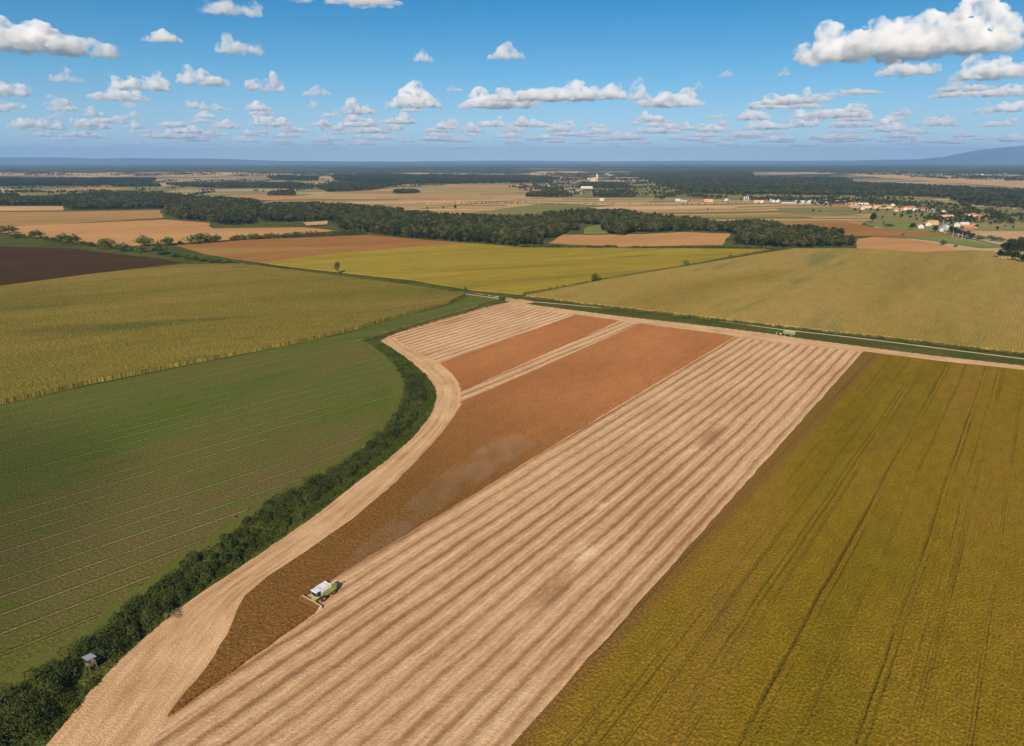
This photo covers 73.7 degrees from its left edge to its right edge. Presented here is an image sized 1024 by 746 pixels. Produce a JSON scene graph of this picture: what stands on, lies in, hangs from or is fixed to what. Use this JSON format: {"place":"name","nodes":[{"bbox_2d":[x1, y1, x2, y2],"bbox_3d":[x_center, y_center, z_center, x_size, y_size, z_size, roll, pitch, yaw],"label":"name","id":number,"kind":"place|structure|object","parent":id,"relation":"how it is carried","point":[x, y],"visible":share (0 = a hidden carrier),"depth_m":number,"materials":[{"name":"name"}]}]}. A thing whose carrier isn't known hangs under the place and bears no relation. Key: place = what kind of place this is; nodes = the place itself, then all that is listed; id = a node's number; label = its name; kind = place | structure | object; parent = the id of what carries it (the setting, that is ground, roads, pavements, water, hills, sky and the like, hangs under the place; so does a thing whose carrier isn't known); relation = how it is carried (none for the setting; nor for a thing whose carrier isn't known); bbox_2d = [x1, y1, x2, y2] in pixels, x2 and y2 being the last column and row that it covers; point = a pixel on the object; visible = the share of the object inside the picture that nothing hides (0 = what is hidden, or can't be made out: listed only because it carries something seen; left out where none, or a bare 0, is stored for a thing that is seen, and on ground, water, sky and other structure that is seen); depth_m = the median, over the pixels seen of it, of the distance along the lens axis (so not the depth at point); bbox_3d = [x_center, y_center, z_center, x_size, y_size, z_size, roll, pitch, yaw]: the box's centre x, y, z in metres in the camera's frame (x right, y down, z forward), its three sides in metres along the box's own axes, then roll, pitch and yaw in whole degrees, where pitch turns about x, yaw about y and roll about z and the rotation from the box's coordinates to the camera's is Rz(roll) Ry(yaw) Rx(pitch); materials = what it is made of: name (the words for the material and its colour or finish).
{"place":"outdoors","nodes":[
{"label":"outdoors","id":0,"kind":"place"},
{"bbox_2d":[0,206,64,210],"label":"stubble field","id":1,"kind":"structure","parent":0,"point":[20,208],"depth_m":1644.38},
{"bbox_2d":[0,210,162,225],"bbox_3d":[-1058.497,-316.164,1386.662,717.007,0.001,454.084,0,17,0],"label":"stubble field","id":2,"kind":"structure","parent":0,"point":[29,218],"depth_m":1406.73,"materials":[{"name":"plant"}]},
{"bbox_2d":[43,187,125,190],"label":"stubble field","id":3,"kind":"structure","parent":0,"point":[92,188],"depth_m":2827.83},
{"bbox_2d":[0,246,180,285],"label":"ploughed field","id":4,"kind":"structure","parent":0,"point":[22,264],"depth_m":774.07,"materials":[{"name":"soil"}]},
{"bbox_2d":[14,187,178,195],"bbox_3d":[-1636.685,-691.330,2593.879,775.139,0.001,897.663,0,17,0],"label":"pasture","id":5,"kind":"structure","parent":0,"point":[39,193],"depth_m":2730.24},
{"bbox_2d":[2,219,333,245],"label":"stubble field","id":6,"kind":"structure","parent":0,"point":[126,232],"depth_m":1122.89,"materials":[{"name":"plant"}]},
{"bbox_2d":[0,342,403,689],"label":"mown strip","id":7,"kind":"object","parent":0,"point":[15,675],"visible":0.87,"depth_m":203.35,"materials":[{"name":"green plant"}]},
{"bbox_2d":[0,157,448,163],"bbox_3d":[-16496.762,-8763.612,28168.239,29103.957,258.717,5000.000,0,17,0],"label":"hill","id":8,"kind":"structure","parent":0,"point":[11,160],"depth_m":26717.28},
{"bbox_2d":[0,172,450,176],"bbox_3d":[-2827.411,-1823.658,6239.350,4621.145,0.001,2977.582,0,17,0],"label":"stubble field","id":9,"kind":"structure","parent":0,"point":[222,174],"depth_m":5736.78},
{"bbox_2d":[0,263,464,403],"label":"corn field","id":10,"kind":"structure","parent":0,"point":[61,334],"depth_m":498.79,"materials":[{"name":"plant"}]},
{"bbox_2d":[0,297,497,694],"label":"meadow","id":11,"kind":"structure","parent":0,"point":[112,492],"depth_m":260.72,"materials":[{"name":"plant"}]},
{"bbox_2d":[46,337,460,745],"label":"headland strip","id":12,"kind":"object","parent":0,"point":[133,697],"visible":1,"depth_m":166.69,"materials":[{"name":"soil"}]},
{"bbox_2d":[163,608,179,618],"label":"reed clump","id":13,"kind":"object","parent":12,"relation":"on","point":[165,615],"visible":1,"depth_m":171.87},
{"bbox_2d":[212,195,297,199],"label":"stubble field","id":14,"kind":"structure","parent":0,"point":[268,197],"depth_m":2190.01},
{"bbox_2d":[303,221,327,224],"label":"stubble field","id":15,"kind":"structure","parent":0,"point":[317,223],"depth_m":1239.67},
{"bbox_2d":[177,235,473,261],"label":"ripe soybean field","id":16,"kind":"structure","parent":0,"point":[259,250],"depth_m":914.10,"materials":[{"name":"plant"}]},
{"bbox_2d":[259,297,496,352],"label":"grass strip","id":17,"kind":"object","parent":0,"point":[417,317],"depth_m":480.67,"materials":[{"name":"plant"}]},
{"bbox_2d":[263,185,544,210],"bbox_3d":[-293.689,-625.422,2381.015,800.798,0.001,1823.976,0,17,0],"label":"strip fields","id":18,"kind":"structure","parent":0,"point":[444,195],"depth_m":2188.80,"materials":[{"name":"plant"}]},
{"bbox_2d":[0,200,873,249],"bbox_3d":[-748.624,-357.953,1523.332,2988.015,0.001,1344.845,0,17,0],"label":"grassland","id":19,"kind":"structure","parent":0,"point":[6,240],"depth_m":1068.42,"materials":[{"name":"green plant"}]},
{"bbox_2d":[0,225,19,231],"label":"bush","id":20,"kind":"object","parent":19,"relation":"on","point":[5,229],"visible":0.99,"depth_m":1076.89,"materials":[{"name":"green plant"}]},
{"bbox_2d":[54,233,67,242],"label":"bush","id":21,"kind":"object","parent":19,"relation":"on","point":[61,237],"visible":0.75,"depth_m":949.49,"materials":[{"name":"green plant"}]},
{"bbox_2d":[85,241,95,245],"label":"bush","id":22,"kind":"object","parent":19,"relation":"on","point":[90,243],"visible":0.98,"depth_m":917.21,"materials":[{"name":"green plant"}]},
{"bbox_2d":[96,238,117,248],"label":"bush","id":23,"kind":"object","parent":19,"relation":"on","point":[103,242],"visible":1,"depth_m":891.97,"materials":[{"name":"green plant"}]},
{"bbox_2d":[132,235,153,245],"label":"bush","id":24,"kind":"object","parent":19,"relation":"on","point":[146,241],"visible":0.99,"depth_m":918.33,"materials":[{"name":"green plant"}]},
{"bbox_2d":[157,236,173,244],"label":"bush","id":25,"kind":"object","parent":19,"relation":"on","point":[166,239],"visible":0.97,"depth_m":927.16,"materials":[{"name":"green plant"}]},
{"bbox_2d":[182,233,214,243],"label":"bush","id":26,"kind":"object","parent":19,"relation":"on","point":[196,237],"visible":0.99,"depth_m":946.68,"materials":[{"name":"green plant"}]},
{"bbox_2d":[205,236,216,242],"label":"bush","id":27,"kind":"object","parent":19,"relation":"on","point":[209,239],"visible":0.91,"depth_m":957.53,"materials":[{"name":"green plant"}]},
{"bbox_2d":[213,233,221,242],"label":"bush","id":28,"kind":"object","parent":19,"relation":"on","point":[218,237],"visible":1,"depth_m":958.30,"materials":[{"name":"green plant"}]},
{"bbox_2d":[263,233,271,238],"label":"bush","id":29,"kind":"object","parent":19,"relation":"on","point":[266,235],"visible":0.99,"depth_m":1003.37,"materials":[{"name":"green plant"}]},
{"bbox_2d":[296,231,305,236],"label":"bush","id":30,"kind":"object","parent":19,"relation":"on","point":[301,233],"visible":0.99,"depth_m":1027.49,"materials":[{"name":"green plant"}]},
{"bbox_2d":[340,221,348,226],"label":"tree","id":31,"kind":"object","parent":19,"relation":"on","point":[344,223],"visible":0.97,"depth_m":1134.00,"materials":[{"name":"green plant"}]},
{"bbox_2d":[361,222,368,228],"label":"tree","id":32,"kind":"object","parent":19,"relation":"on","point":[366,225],"visible":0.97,"depth_m":1092.04,"materials":[{"name":"green plant"}]},
{"bbox_2d":[394,226,400,233],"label":"tree","id":33,"kind":"object","parent":19,"relation":"on","point":[397,229],"visible":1,"depth_m":1034.50,"materials":[{"name":"green plant"}]},
{"bbox_2d":[425,228,433,235],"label":"tree","id":34,"kind":"object","parent":19,"relation":"on","point":[429,232],"visible":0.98,"depth_m":999.63,"materials":[{"name":"green plant"}]},
{"bbox_2d":[466,231,474,241],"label":"tree","id":35,"kind":"object","parent":19,"relation":"on","point":[471,233],"visible":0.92,"depth_m":960.95,"materials":[{"name":"green plant"}]},
{"bbox_2d":[472,233,479,239],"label":"tree","id":36,"kind":"object","parent":19,"relation":"on","point":[475,236],"visible":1,"depth_m":957.80,"materials":[{"name":"green plant"}]},
{"bbox_2d":[485,232,494,239],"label":"tree","id":37,"kind":"object","parent":19,"relation":"on","point":[489,235],"visible":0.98,"depth_m":947.71,"materials":[{"name":"green plant"}]},
{"bbox_2d":[504,235,511,242],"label":"tree","id":38,"kind":"object","parent":19,"relation":"on","point":[508,237],"visible":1,"depth_m":928.18,"materials":[{"name":"green plant"}]},
{"bbox_2d":[515,234,524,244],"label":"tree","id":39,"kind":"object","parent":19,"relation":"on","point":[517,236],"visible":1,"depth_m":930.50,"materials":[{"name":"green plant"}]},
{"bbox_2d":[528,234,536,241],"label":"tree","id":40,"kind":"object","parent":19,"relation":"on","point":[532,237],"visible":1,"depth_m":935.32,"materials":[{"name":"green plant"}]},
{"bbox_2d":[0,247,1023,745],"bbox_3d":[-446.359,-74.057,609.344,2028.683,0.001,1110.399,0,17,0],"label":"grassland","id":41,"kind":"structure","parent":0,"point":[100,669],"depth_m":408.40,"materials":[{"name":"green plant"}]},
{"bbox_2d":[9,232,25,237],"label":"bush","id":42,"kind":"object","parent":41,"relation":"on","point":[16,235],"visible":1,"depth_m":1016.97,"materials":[{"name":"green plant"}]},
{"bbox_2d":[27,229,42,237],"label":"bush","id":43,"kind":"object","parent":41,"relation":"on","point":[36,233],"visible":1,"depth_m":1009.51,"materials":[{"name":"green plant"}]},
{"bbox_2d":[65,233,81,243],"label":"bush","id":44,"kind":"object","parent":41,"relation":"on","point":[71,238],"visible":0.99,"depth_m":936.00,"materials":[{"name":"green plant"}]},
{"bbox_2d":[82,653,97,674],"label":"hunting stand","id":45,"kind":"object","parent":41,"relation":"on","point":[89,661],"visible":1,"depth_m":153.35,"materials":[{"name":"brown wood"}]},
{"bbox_2d":[114,242,130,250],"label":"bush","id":46,"kind":"object","parent":41,"relation":"on","point":[121,247],"visible":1,"depth_m":866.84,"materials":[{"name":"green plant"}]},
{"bbox_2d":[132,245,148,252],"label":"bush","id":47,"kind":"object","parent":41,"relation":"on","point":[141,248],"visible":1,"depth_m":857.37,"materials":[{"name":"green plant"}]},
{"bbox_2d":[149,242,169,252],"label":"bush","id":48,"kind":"object","parent":41,"relation":"on","point":[156,247],"visible":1,"depth_m":831.43,"materials":[{"name":"green plant"}]},
{"bbox_2d":[170,252,179,256],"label":"bush","id":49,"kind":"object","parent":41,"relation":"on","point":[174,254],"visible":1,"depth_m":816.60,"materials":[{"name":"green plant"}]},
{"bbox_2d":[207,257,221,261],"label":"bush","id":50,"kind":"object","parent":41,"relation":"on","point":[214,259],"visible":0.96,"depth_m":773.74,"materials":[{"name":"green plant"}]},
{"bbox_2d":[0,343,436,745],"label":"hedge","id":51,"kind":"object","parent":41,"relation":"on","point":[417,383],"visible":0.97,"depth_m":187.54,"materials":[{"name":"green plant"}]},
{"bbox_2d":[182,257,287,267],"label":"ditch weeds","id":52,"kind":"object","parent":41,"relation":"on","point":[193,258],"visible":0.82,"depth_m":761.05,"materials":[{"name":"green plant"}]},
{"bbox_2d":[333,261,339,270],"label":"tree","id":53,"kind":"object","parent":41,"relation":"on","point":[336,265],"visible":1,"depth_m":694.32,"materials":[{"name":"green plant"}]},
{"bbox_2d":[284,268,516,298],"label":"ditch weeds","id":54,"kind":"object","parent":41,"relation":"on","point":[471,292],"visible":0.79,"depth_m":623.87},
{"bbox_2d":[402,360,412,364],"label":"bush","id":55,"kind":"object","parent":41,"relation":"on","point":[404,362],"visible":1,"depth_m":383.62,"materials":[{"name":"green plant"}]},
{"bbox_2d":[362,300,504,340],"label":"ditch weeds","id":56,"kind":"object","parent":41,"relation":"on","point":[427,322],"visible":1,"depth_m":487.28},
{"bbox_2d":[591,273,599,281],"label":"bush","id":57,"kind":"object","parent":41,"relation":"on","point":[595,276],"visible":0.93,"depth_m":643.50,"materials":[{"name":"green plant"}]},
{"bbox_2d":[522,249,769,294],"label":"ditch weeds","id":58,"kind":"object","parent":41,"relation":"on","point":[541,290],"visible":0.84,"depth_m":698.84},
{"bbox_2d":[468,294,1023,358],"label":"dirt lane","id":59,"kind":"structure","parent":41,"relation":"on","point":[797,331],"depth_m":452.83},
{"bbox_2d":[510,302,1023,369],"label":"headland strip","id":60,"kind":"object","parent":41,"relation":"on","point":[761,336],"visible":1,"depth_m":445.22,"materials":[{"name":"soil"}]},
{"bbox_2d":[525,296,1023,355],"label":"ditch weeds","id":61,"kind":"object","parent":41,"relation":"on","point":[896,339],"visible":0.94,"depth_m":465.61,"materials":[{"name":"plant"}]},
{"bbox_2d":[526,248,1023,353],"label":"corn field","id":62,"kind":"structure","parent":41,"relation":"on","point":[972,298],"depth_m":581.58,"materials":[{"name":"plant"}]},
{"bbox_2d":[782,330,795,335],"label":"farm trailer","id":63,"kind":"object","parent":41,"relation":"on","point":[789,333],"visible":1,"depth_m":449.01,"materials":[{"name":"green paint"}]},
{"bbox_2d":[0,163,1023,258],"bbox_3d":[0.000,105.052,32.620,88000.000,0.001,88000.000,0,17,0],"label":"ground","id":64,"kind":"structure","parent":0,"point":[224,191],"depth_m":3080.12,"materials":[{"name":"plant"}]},
{"bbox_2d":[0,168,557,173],"bbox_3d":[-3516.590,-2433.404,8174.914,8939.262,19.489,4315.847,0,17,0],"label":"woodland","id":65,"kind":"object","parent":64,"relation":"on","point":[384,170],"visible":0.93,"depth_m":7290.29,"materials":[{"name":"plant"}]},
{"bbox_2d":[11,163,988,164],"bbox_3d":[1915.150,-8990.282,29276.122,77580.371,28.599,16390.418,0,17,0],"label":"woodland","id":66,"kind":"object","parent":64,"relation":"on","point":[446,163],"visible":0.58,"depth_m":24377.33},
{"bbox_2d":[0,166,1023,245],"label":"woodland","id":67,"kind":"object","parent":64,"relation":"on","point":[615,220],"depth_m":2008.58,"materials":[{"name":"plant"}]},
{"bbox_2d":[0,164,1023,168],"bbox_3d":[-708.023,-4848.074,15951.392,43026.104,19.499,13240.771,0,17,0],"label":"woodland","id":68,"kind":"object","parent":64,"relation":"on","point":[454,166],"visible":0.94,"depth_m":14020.72,"materials":[{"name":"plant"}]},
{"bbox_2d":[473,203,610,215],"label":"pasture","id":69,"kind":"structure","parent":64,"relation":"on","point":[530,209],"depth_m":1640.77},
{"bbox_2d":[580,186,592,188],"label":"barn","id":70,"kind":"structure","parent":64,"relation":"on","point":[586,187],"depth_m":2818.50,"materials":[{"name":"white paint"}]},
{"bbox_2d":[689,199,699,201],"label":"house","id":71,"kind":"structure","parent":64,"relation":"on","point":[694,200],"depth_m":1920.24,"materials":[{"name":"brick"}]},
{"bbox_2d":[780,200,797,202],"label":"barn","id":72,"kind":"structure","parent":64,"relation":"on","point":[787,201],"depth_m":1851.17,"materials":[{"name":"white paint"}]},
{"bbox_2d":[555,166,1023,171],"bbox_3d":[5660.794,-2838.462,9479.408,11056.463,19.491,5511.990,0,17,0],"label":"woodland","id":73,"kind":"object","parent":64,"relation":"on","point":[919,169],"visible":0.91,"depth_m":7857.05,"materials":[{"name":"plant"}]},
{"bbox_2d":[777,207,871,214],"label":"pasture","id":74,"kind":"structure","parent":64,"relation":"on","point":[832,210],"depth_m":1573.66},
{"bbox_2d":[830,204,848,206],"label":"barn","id":75,"kind":"structure","parent":64,"relation":"on","point":[839,205],"depth_m":1704.67,"materials":[{"name":"brick"}]},
{"bbox_2d":[869,223,942,232],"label":"pasture","id":76,"kind":"structure","parent":64,"relation":"on","point":[901,226],"depth_m":1160.59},
{"bbox_2d":[928,220,938,224],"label":"house","id":77,"kind":"structure","parent":64,"relation":"on","point":[934,222],"depth_m":1232.89,"materials":[{"name":"beige paint"}]},
{"bbox_2d":[865,206,1023,234],"bbox_3d":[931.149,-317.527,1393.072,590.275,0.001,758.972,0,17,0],"label":"grassland","id":78,"kind":"structure","parent":64,"relation":"on","point":[889,217],"depth_m":1297.63,"materials":[{"name":"plant"}]},
{"bbox_2d":[870,213,877,222],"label":"tree","id":79,"kind":"object","parent":78,"relation":"on","point":[873,216],"visible":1,"depth_m":1266.88,"materials":[{"name":"green plant"}]},
{"bbox_2d":[901,236,999,247],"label":"pasture","id":80,"kind":"structure","parent":64,"relation":"on","point":[955,240],"depth_m":984.41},
{"bbox_2d":[960,224,974,229],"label":"barn","id":81,"kind":"structure","parent":64,"relation":"on","point":[968,227],"depth_m":1144.87,"materials":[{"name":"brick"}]},
{"bbox_2d":[997,250,1005,256],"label":"tree","id":82,"kind":"object","parent":64,"relation":"on","point":[1000,252],"visible":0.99,"depth_m":798.81,"materials":[{"name":"green plant"}]},
{"bbox_2d":[1000,242,1011,250],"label":"tree","id":83,"kind":"object","parent":64,"relation":"on","point":[1004,246],"visible":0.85,"depth_m":832.74,"materials":[{"name":"green plant"}]},
{"bbox_2d":[1003,249,1012,258],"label":"tree","id":84,"kind":"object","parent":64,"relation":"on","point":[1008,252],"visible":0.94,"depth_m":789.10,"materials":[{"name":"green plant"}]},
{"bbox_2d":[1007,241,1018,250],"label":"tree","id":85,"kind":"object","parent":64,"relation":"on","point":[1013,246],"visible":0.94,"depth_m":822.19,"materials":[{"name":"green plant"}]},
{"bbox_2d":[1010,251,1020,259],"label":"tree","id":86,"kind":"object","parent":64,"relation":"on","point":[1014,254],"visible":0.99,"depth_m":774.27,"materials":[{"name":"green plant"}]},
{"bbox_2d":[1015,241,1023,254],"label":"tree","id":87,"kind":"object","parent":64,"relation":"on","point":[1021,246],"visible":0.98,"depth_m":816.38,"materials":[{"name":"green plant"}]},
{"bbox_2d":[0,0,1023,160],"label":"sky","id":88,"kind":"structure","parent":0,"point":[273,80],"materials":[{"name":"blue"}]},
{"bbox_2d":[261,243,767,294],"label":"soybean field","id":89,"kind":"structure","parent":0,"point":[497,268],"depth_m":762.20,"materials":[{"name":"plant"}]},
{"bbox_2d":[505,299,533,303],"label":"bare patch","id":90,"kind":"object","parent":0,"point":[523,301],"visible":1,"depth_m":558.90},
{"bbox_2d":[440,315,618,390],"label":"ripe soybean field","id":91,"kind":"structure","parent":0,"point":[470,369],"depth_m":414.52,"materials":[{"name":"plant"}]},
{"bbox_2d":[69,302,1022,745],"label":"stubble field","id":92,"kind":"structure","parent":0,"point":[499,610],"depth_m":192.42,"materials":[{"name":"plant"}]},
{"bbox_2d":[299,580,337,612],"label":"combine harvester","id":93,"kind":"object","parent":92,"relation":"on","point":[323,590],"visible":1,"depth_m":178.29,"materials":[{"name":"paint"}]},
{"bbox_2d":[167,323,733,716],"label":"ripe soybean field","id":94,"kind":"structure","parent":92,"relation":"on","point":[484,439],"depth_m":269.00,"materials":[{"name":"plant"}]},
{"bbox_2d":[519,171,587,176],"bbox_3d":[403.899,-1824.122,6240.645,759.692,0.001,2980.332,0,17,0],"label":"stubble field","id":95,"kind":"structure","parent":0,"point":[544,172],"depth_m":6727.67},
{"bbox_2d":[583,225,606,233],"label":"field","id":96,"kind":"structure","parent":0,"point":[596,229],"depth_m":1115.49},
{"bbox_2d":[356,159,909,162],"bbox_3d":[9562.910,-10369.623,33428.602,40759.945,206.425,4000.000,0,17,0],"label":"hill","id":97,"kind":"structure","parent":0,"point":[826,161],"depth_m":32421.02,"materials":[{"name":"blue"}]},
{"bbox_2d":[550,232,729,246],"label":"stubble field","id":98,"kind":"structure","parent":0,"point":[667,239],"depth_m":999.68,"materials":[{"name":"plant"}]},
{"bbox_2d":[415,198,872,224],"bbox_3d":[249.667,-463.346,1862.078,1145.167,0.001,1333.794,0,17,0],"label":"strip fields","id":99,"kind":"structure","parent":0,"point":[768,210],"depth_m":1649.80,"materials":[{"name":"plant"}]},
{"bbox_2d":[581,181,763,199],"bbox_3d":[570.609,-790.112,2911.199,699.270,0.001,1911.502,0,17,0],"label":"pasture","id":100,"kind":"structure","parent":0,"point":[730,196],"depth_m":2318.06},
{"bbox_2d":[511,351,1023,745],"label":"soybean field","id":101,"kind":"structure","parent":0,"point":[846,568],"depth_m":178.13,"materials":[{"name":"yellow plant"}]},
{"bbox_2d":[860,204,870,207],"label":"house","id":102,"kind":"structure","parent":0,"point":[866,205],"depth_m":1683.33,"materials":[{"name":"white paint"}]},
{"bbox_2d":[780,221,958,237],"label":"stubble field","id":103,"kind":"structure","parent":0,"point":[855,229],"depth_m":1126.60,"materials":[{"name":"plant"}]},
{"bbox_2d":[787,172,1023,187],"bbox_3d":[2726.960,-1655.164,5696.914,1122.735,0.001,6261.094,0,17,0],"label":"stubble field","id":104,"kind":"structure","parent":0,"point":[1005,183],"depth_m":3977.06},
{"bbox_2d":[855,237,957,251],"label":"stubble field","id":105,"kind":"structure","parent":0,"point":[899,244],"depth_m":928.22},
{"bbox_2d":[817,194,1022,220],"bbox_3d":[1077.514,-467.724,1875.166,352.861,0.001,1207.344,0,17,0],"label":"pasture","id":106,"kind":"structure","parent":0,"point":[922,199],"depth_m":1882.95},
{"bbox_2d":[839,146,1023,163],"bbox_3d":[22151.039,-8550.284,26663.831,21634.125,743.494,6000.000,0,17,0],"label":"hill","id":107,"kind":"structure","parent":0,"point":[1009,155],"depth_m":24708.56,"materials":[{"name":"blue"}]},
{"bbox_2d":[937,220,1022,249],"bbox_3d":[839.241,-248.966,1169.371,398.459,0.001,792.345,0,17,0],"label":"road","id":108,"kind":"structure","parent":0,"point":[963,236],"depth_m":1045.65,"materials":[{"name":"asphalt"}]},
{"bbox_2d":[970,230,1023,239],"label":"stubble field","id":109,"kind":"structure","parent":0,"point":[1006,235],"depth_m":1078.82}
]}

